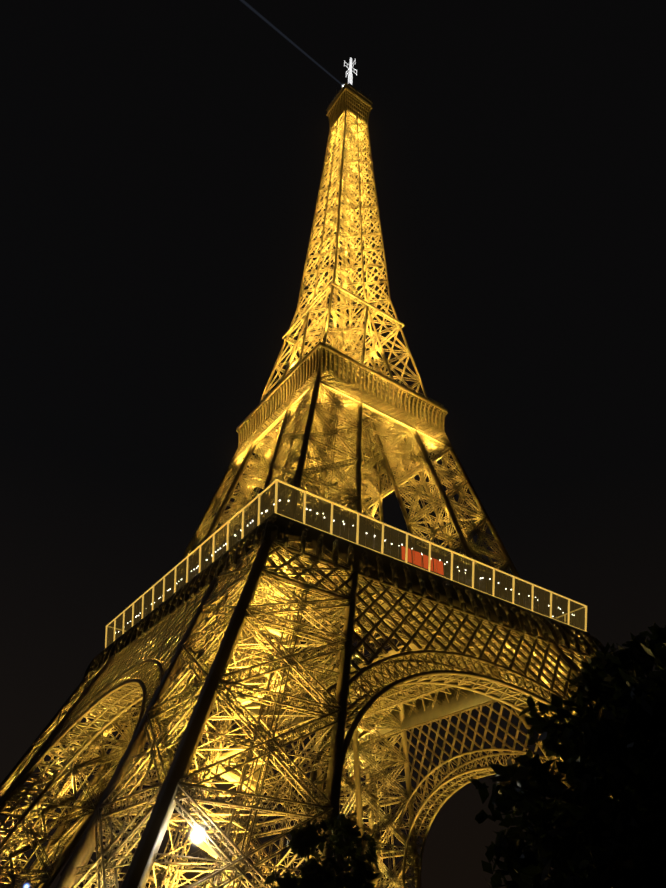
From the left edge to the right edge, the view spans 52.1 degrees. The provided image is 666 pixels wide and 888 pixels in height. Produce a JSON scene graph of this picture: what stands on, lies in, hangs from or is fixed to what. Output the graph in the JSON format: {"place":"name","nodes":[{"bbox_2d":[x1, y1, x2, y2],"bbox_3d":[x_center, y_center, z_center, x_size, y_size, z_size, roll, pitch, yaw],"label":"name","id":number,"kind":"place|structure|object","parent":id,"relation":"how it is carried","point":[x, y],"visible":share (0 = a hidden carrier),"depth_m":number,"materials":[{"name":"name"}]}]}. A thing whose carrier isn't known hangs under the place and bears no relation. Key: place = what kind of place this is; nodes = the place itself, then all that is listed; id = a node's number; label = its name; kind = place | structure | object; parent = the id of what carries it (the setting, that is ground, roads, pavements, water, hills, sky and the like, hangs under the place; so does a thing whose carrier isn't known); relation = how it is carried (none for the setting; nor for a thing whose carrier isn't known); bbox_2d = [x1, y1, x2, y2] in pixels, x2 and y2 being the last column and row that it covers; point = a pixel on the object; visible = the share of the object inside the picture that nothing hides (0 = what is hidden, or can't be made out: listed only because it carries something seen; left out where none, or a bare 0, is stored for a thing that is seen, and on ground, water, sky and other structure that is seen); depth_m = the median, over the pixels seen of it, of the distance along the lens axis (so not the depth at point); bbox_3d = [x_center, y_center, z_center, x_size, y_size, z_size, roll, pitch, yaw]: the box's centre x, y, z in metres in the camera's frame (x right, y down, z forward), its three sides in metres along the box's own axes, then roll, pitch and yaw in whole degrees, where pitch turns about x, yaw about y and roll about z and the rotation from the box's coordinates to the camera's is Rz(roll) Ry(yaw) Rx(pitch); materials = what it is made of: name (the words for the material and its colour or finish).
{"place":"outdoors","nodes":[
{"label":"outdoors","id":0,"kind":"place"},
{"bbox_2d":[0,0,665,887],"label":"sky","id":1,"kind":"structure","parent":0,"point":[161,161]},
{"bbox_2d":[580,623,665,814],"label":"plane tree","id":2,"kind":"object","parent":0,"point":[657,631],"depth_m":24.65,"materials":[{"name":"plant"}]},
{"label":"ground","id":3,"kind":"structure","parent":0,"visible":0},
{"bbox_2d":[0,88,611,887],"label":"tower","id":4,"kind":"structure","parent":3,"relation":"on","point":[238,630],"depth_m":124.08,"materials":[{"name":"metal"}]},
{"bbox_2d":[0,347,611,887],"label":"eiffel tower grilles","id":5,"kind":"object","parent":4,"relation":"attached to","point":[82,711],"visible":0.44,"depth_m":110.56,"materials":[{"name":"brown metal"}]},
{"bbox_2d":[115,500,572,633],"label":"eiffel tower gallery lamps","id":6,"kind":"object","parent":5,"relation":"on","point":[333,520],"depth_m":123.16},
{"bbox_2d":[137,88,536,710],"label":"eiffel tower decks","id":7,"kind":"object","parent":4,"relation":"attached to","point":[393,383],"visible":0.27,"depth_m":163.56,"materials":[{"name":"brown metal"}]},
{"bbox_2d":[140,76,533,666],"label":"eiffel tower cabins","id":8,"kind":"object","parent":7,"relation":"on","point":[351,87],"visible":0.17,"depth_m":122.33,"materials":[{"name":"brown metal"}]},
{"bbox_2d":[344,58,356,83],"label":"antenna","id":9,"kind":"object","parent":8,"relation":"on","point":[350,74],"visible":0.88,"depth_m":295.18,"materials":[{"name":"white metal"}]},
{"bbox_2d":[402,546,443,574],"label":"banner","id":10,"kind":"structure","parent":8,"relation":"attached to","point":[424,560],"depth_m":118.88,"materials":[{"name":"red fabric"}]},
{"bbox_2d":[105,480,586,647],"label":"eiffel tower rails","id":11,"kind":"object","parent":7,"relation":"on","point":[275,482],"visible":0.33,"depth_m":118.15,"materials":[{"name":"brown metal"}]},
{"bbox_2d":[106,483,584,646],"bbox_3d":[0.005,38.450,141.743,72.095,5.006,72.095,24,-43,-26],"label":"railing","id":12,"kind":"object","parent":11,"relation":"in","point":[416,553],"visible":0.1,"depth_m":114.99,"materials":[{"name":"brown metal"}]},
{"bbox_2d":[83,512,604,740],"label":"eiffel tower consoles","id":13,"kind":"object","parent":4,"relation":"attached to","point":[383,567],"visible":0.54,"depth_m":115.76,"materials":[{"name":"brown metal"}]},
{"bbox_2d":[263,813,380,887],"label":"young tree","id":14,"kind":"object","parent":3,"relation":"on","point":[300,842],"depth_m":21.26,"materials":[{"name":"black plant"}]},
{"bbox_2d":[468,624,665,887],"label":"plane tree","id":15,"kind":"object","parent":3,"relation":"on","point":[573,844],"depth_m":14.11,"materials":[{"name":"plant"}]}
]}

